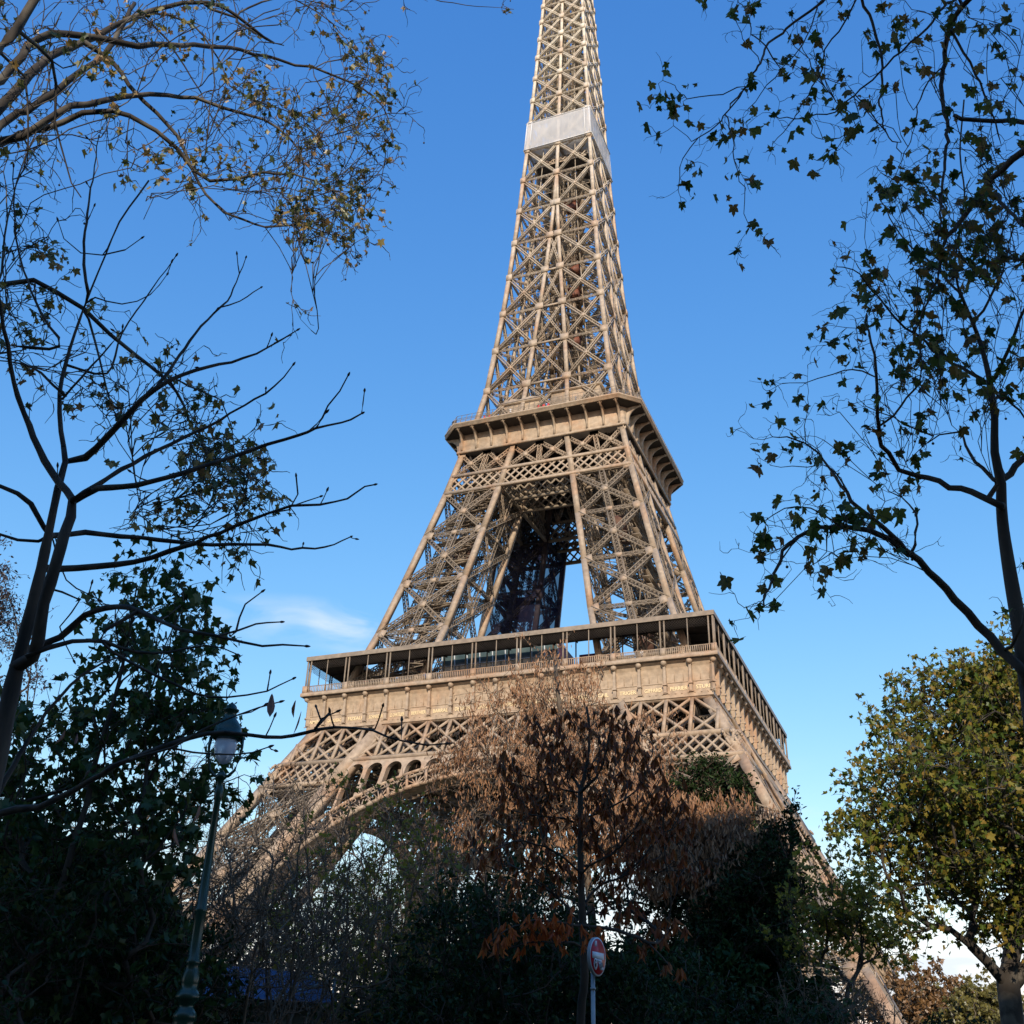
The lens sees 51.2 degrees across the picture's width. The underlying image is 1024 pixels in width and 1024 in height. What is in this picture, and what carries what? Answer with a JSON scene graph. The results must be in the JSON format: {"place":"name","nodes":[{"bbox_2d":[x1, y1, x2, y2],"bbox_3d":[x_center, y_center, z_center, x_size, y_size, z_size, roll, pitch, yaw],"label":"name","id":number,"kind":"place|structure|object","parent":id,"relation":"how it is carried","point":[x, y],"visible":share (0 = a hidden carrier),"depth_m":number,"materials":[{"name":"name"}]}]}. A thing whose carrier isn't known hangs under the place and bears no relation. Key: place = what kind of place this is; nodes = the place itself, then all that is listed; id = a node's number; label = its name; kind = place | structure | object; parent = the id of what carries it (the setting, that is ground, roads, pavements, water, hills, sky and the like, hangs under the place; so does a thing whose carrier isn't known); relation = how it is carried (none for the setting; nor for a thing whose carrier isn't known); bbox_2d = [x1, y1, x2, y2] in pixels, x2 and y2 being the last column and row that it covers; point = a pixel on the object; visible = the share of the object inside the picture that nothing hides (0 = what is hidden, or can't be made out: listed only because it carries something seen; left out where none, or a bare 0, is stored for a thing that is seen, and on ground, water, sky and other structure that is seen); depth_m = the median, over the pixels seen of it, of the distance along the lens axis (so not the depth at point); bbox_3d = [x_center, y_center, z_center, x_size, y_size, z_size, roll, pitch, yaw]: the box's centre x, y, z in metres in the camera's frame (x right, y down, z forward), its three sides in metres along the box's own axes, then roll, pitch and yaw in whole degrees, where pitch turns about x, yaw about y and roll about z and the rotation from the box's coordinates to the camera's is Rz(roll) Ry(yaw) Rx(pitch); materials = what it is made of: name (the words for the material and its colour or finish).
{"place":"outdoors","nodes":[
{"label":"outdoors","id":0,"kind":"place"},
{"bbox_2d":[0,0,1023,1023],"label":"sky","id":1,"kind":"structure","parent":0,"point":[415,327],"materials":[{"name":"blue"}]},
{"bbox_3d":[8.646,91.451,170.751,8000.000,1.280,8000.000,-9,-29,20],"label":"ground","id":2,"kind":"structure","parent":0,"visible":0},
{"bbox_2d":[0,531,56,736],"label":"dark leaved tree","id":3,"kind":"object","parent":2,"relation":"on","point":[10,607],"visible":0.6,"depth_m":39.65,"materials":[{"name":"brown plant"}]},
{"bbox_2d":[0,815,205,1022],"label":"hedge","id":4,"kind":"object","parent":2,"relation":"on","point":[146,873],"visible":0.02,"depth_m":21.16,"materials":[{"name":"green plant"}]},
{"bbox_2d":[0,803,244,1023],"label":"evergreen bush","id":5,"kind":"object","parent":2,"relation":"on","point":[78,954],"visible":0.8,"depth_m":14.74,"materials":[{"name":"green plant"}]},
{"bbox_2d":[0,534,269,1023],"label":"maple tree","id":6,"kind":"object","parent":2,"relation":"on","point":[164,718],"visible":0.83,"depth_m":16.43,"materials":[{"name":"green plant"}]},
{"bbox_2d":[35,909,269,1023],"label":"evergreen bush","id":7,"kind":"object","parent":2,"relation":"on","point":[156,1014],"visible":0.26,"depth_m":16.41,"materials":[{"name":"green plant"}]},
{"bbox_2d":[52,730,266,956],"bbox_3d":[-12.290,13.190,36.031,7.943,12.888,8.379,-9,-29,20],"label":"bare tree","id":8,"kind":"object","parent":2,"relation":"on","point":[214,868],"visible":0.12,"depth_m":37.04,"materials":[{"name":"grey plant"}]},
{"bbox_2d":[172,702,243,1023],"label":"street lamp","id":9,"kind":"object","parent":2,"relation":"on","point":[187,996],"visible":0.97,"depth_m":14.31,"materials":[{"name":"metal"}]},
{"bbox_2d":[0,134,450,846],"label":"bare tree","id":10,"kind":"object","parent":2,"relation":"on","point":[32,626],"visible":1,"depth_m":9.00,"materials":[{"name":"brown plant"}]},
{"bbox_2d":[149,966,337,1023],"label":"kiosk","id":11,"kind":"object","parent":2,"relation":"on","point":[296,1020],"visible":0.12,"depth_m":22.39,"materials":[{"name":"blue"}]},
{"bbox_2d":[147,838,352,1023],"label":"bare shrub","id":12,"kind":"object","parent":2,"relation":"on","point":[264,912],"visible":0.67,"depth_m":16.90,"materials":[{"name":"brown plant"}]},
{"bbox_2d":[0,0,513,590],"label":"plane tree","id":13,"kind":"object","parent":2,"relation":"on","point":[228,468],"visible":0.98,"depth_m":22.50,"materials":[{"name":"brown plant"}]},
{"bbox_2d":[184,747,381,1000],"bbox_3d":[-7.646,13.549,35.019,7.118,11.509,6.943,-9,-29,20],"label":"bare tree","id":14,"kind":"object","parent":2,"relation":"on","point":[296,845],"visible":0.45,"depth_m":35.55,"materials":[{"name":"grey plant"}]},
{"bbox_2d":[194,815,424,1023],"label":"bare shrub","id":15,"kind":"object","parent":2,"relation":"on","point":[270,1015],"visible":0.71,"depth_m":19.15,"materials":[{"name":"brown plant"}]},
{"bbox_2d":[202,845,422,1004],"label":"bare tree","id":16,"kind":"object","parent":2,"relation":"on","point":[252,950],"visible":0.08,"depth_m":41.19,"materials":[{"name":"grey plant"}]},
{"bbox_2d":[314,994,368,1022],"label":"hedge","id":17,"kind":"object","parent":2,"relation":"on","point":[335,1006],"visible":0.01,"depth_m":27.14,"materials":[{"name":"green plant"}]},
{"bbox_2d":[242,762,468,1023],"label":"bare shrub","id":18,"kind":"object","parent":2,"relation":"on","point":[369,809],"visible":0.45,"depth_m":24.42,"materials":[{"name":"brown plant"}]},
{"bbox_2d":[252,773,472,1019],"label":"bare tree","id":19,"kind":"object","parent":2,"relation":"on","point":[370,840],"visible":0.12,"depth_m":41.18,"materials":[{"name":"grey plant"}]},
{"bbox_2d":[298,788,507,1023],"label":"bare shrub","id":20,"kind":"object","parent":2,"relation":"on","point":[407,875],"visible":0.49,"depth_m":23.03,"materials":[{"name":"brown plant"}]},
{"bbox_2d":[349,775,577,1000],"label":"bare tree","id":21,"kind":"object","parent":2,"relation":"on","point":[456,857],"visible":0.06,"depth_m":41.36,"materials":[{"name":"brown plant"}]},
{"bbox_2d":[379,865,560,1023],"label":"evergreen bush","id":22,"kind":"object","parent":2,"relation":"on","point":[435,917],"visible":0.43,"depth_m":20.47,"materials":[{"name":"green plant"}]},
{"bbox_2d":[428,816,653,1023],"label":"evergreen bush","id":23,"kind":"object","parent":2,"relation":"on","point":[535,1006],"visible":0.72,"depth_m":19.44,"materials":[{"name":"green plant"}]},
{"bbox_2d":[171,0,918,1023],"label":"lattice tower","id":24,"kind":"structure","parent":2,"relation":"on","point":[555,462],"depth_m":199.22,"materials":[{"name":"metal"}]},
{"bbox_2d":[398,629,694,932],"bbox_3d":[1.883,11.743,36.520,10.828,16.711,6.429,-9,-29,20],"label":"ash tree","id":25,"kind":"object","parent":2,"relation":"on","point":[528,763],"visible":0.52,"depth_m":37.74,"materials":[{"name":"brown plant"}]},
{"bbox_2d":[463,705,710,1023],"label":"horse chestnut","id":26,"kind":"object","parent":2,"relation":"on","point":[605,811],"visible":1,"depth_m":16.82,"materials":[{"name":"brown plant"}]},
{"bbox_2d":[587,937,605,1023],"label":"no entry sign","id":27,"kind":"object","parent":2,"relation":"on","point":[596,958],"visible":1,"depth_m":14.68,"materials":[{"name":"metal"}]},
{"bbox_2d":[368,905,849,1023],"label":"hedge","id":28,"kind":"object","parent":2,"relation":"on","point":[751,975],"visible":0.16,"depth_m":26.61,"materials":[{"name":"green plant"}]},
{"bbox_2d":[526,925,714,1023],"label":"evergreen bush","id":29,"kind":"object","parent":2,"relation":"on","point":[647,1009],"visible":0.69,"depth_m":19.52,"materials":[{"name":"green plant"}]},
{"bbox_2d":[571,921,765,1023],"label":"evergreen bush","id":30,"kind":"object","parent":2,"relation":"on","point":[696,1002],"visible":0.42,"depth_m":21.42,"materials":[{"name":"green plant"}]},
{"bbox_2d":[597,763,806,949],"bbox_3d":[5.585,12.539,31.430,6.297,10.722,4.162,-9,-29,20],"label":"ash tree","id":31,"kind":"object","parent":2,"relation":"on","point":[713,839],"visible":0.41,"depth_m":32.19,"materials":[{"name":"brown plant"}]},
{"bbox_2d":[622,749,802,1012],"bbox_3d":[6.258,13.000,33.151,5.893,11.566,5.301,-9,-29,20],"label":"yew tree","id":32,"kind":"object","parent":2,"relation":"on","point":[701,781],"visible":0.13,"depth_m":34.73,"materials":[{"name":"green plant"}]},
{"bbox_2d":[648,785,820,993],"bbox_3d":[6.188,12.613,30.105,5.457,9.388,4.124,-9,-29,20],"label":"yew tree","id":33,"kind":"object","parent":2,"relation":"on","point":[737,917],"visible":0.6,"depth_m":30.03,"materials":[{"name":"green plant"}]},
{"bbox_2d":[734,982,861,1023],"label":"evergreen bush","id":34,"kind":"object","parent":2,"relation":"on","point":[796,1019],"visible":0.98,"depth_m":20.98,"materials":[{"name":"green plant"}]},
{"bbox_2d":[749,947,890,1023],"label":"bare shrub","id":35,"kind":"object","parent":2,"relation":"on","point":[857,1007],"visible":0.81,"depth_m":22.71,"materials":[{"name":"brown plant"}]},
{"bbox_2d":[636,0,1023,357],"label":"plane tree","id":36,"kind":"object","parent":2,"relation":"on","point":[985,192],"visible":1,"depth_m":13.26,"materials":[{"name":"green plant"}]},
{"bbox_2d":[756,835,924,1003],"bbox_3d":[8.253,11.813,26.353,4.188,7.380,2.691,-4,-28,10],"label":"tree","id":37,"kind":"object","parent":2,"relation":"on","point":[838,915],"visible":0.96,"depth_m":26.93,"materials":[{"name":"green plant"}]},
{"bbox_2d":[712,99,1023,727],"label":"plane tree","id":38,"kind":"object","parent":2,"relation":"on","point":[988,391],"visible":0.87,"depth_m":13.19,"materials":[{"name":"green plant"}]},
{"bbox_2d":[829,967,920,1023],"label":"bare shrub","id":39,"kind":"object","parent":2,"relation":"on","point":[873,1018],"visible":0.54,"depth_m":25.00,"materials":[{"name":"brown plant"}]},
{"bbox_2d":[849,951,947,1021],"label":"round tree","id":40,"kind":"object","parent":2,"relation":"on","point":[912,968],"visible":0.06,"depth_m":203.70,"materials":[{"name":"plant"}]},
{"bbox_2d":[819,598,1023,1023],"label":"plane tree","id":41,"kind":"object","parent":2,"relation":"on","point":[953,812],"visible":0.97,"depth_m":39.20,"materials":[{"name":"green plant"}]},
{"bbox_2d":[864,953,982,1023],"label":"round tree","id":42,"kind":"object","parent":2,"relation":"on","point":[926,1006],"visible":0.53,"depth_m":184.06,"materials":[{"name":"brown plant"}]},
{"bbox_2d":[868,999,993,1023],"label":"evergreen bush","id":43,"kind":"object","parent":2,"relation":"on","point":[938,1021],"visible":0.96,"depth_m":28.57,"materials":[{"name":"green plant"}]},
{"bbox_2d":[920,990,996,1023],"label":"round tree","id":44,"kind":"object","parent":2,"relation":"on","point":[959,1016],"visible":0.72,"depth_m":167.87,"materials":[{"name":"green plant"}]},
{"bbox_2d":[948,967,1023,1023],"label":"round tree","id":45,"kind":"object","parent":2,"relation":"on","point":[987,995],"visible":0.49,"depth_m":169.11,"materials":[{"name":"green plant"}]}
]}

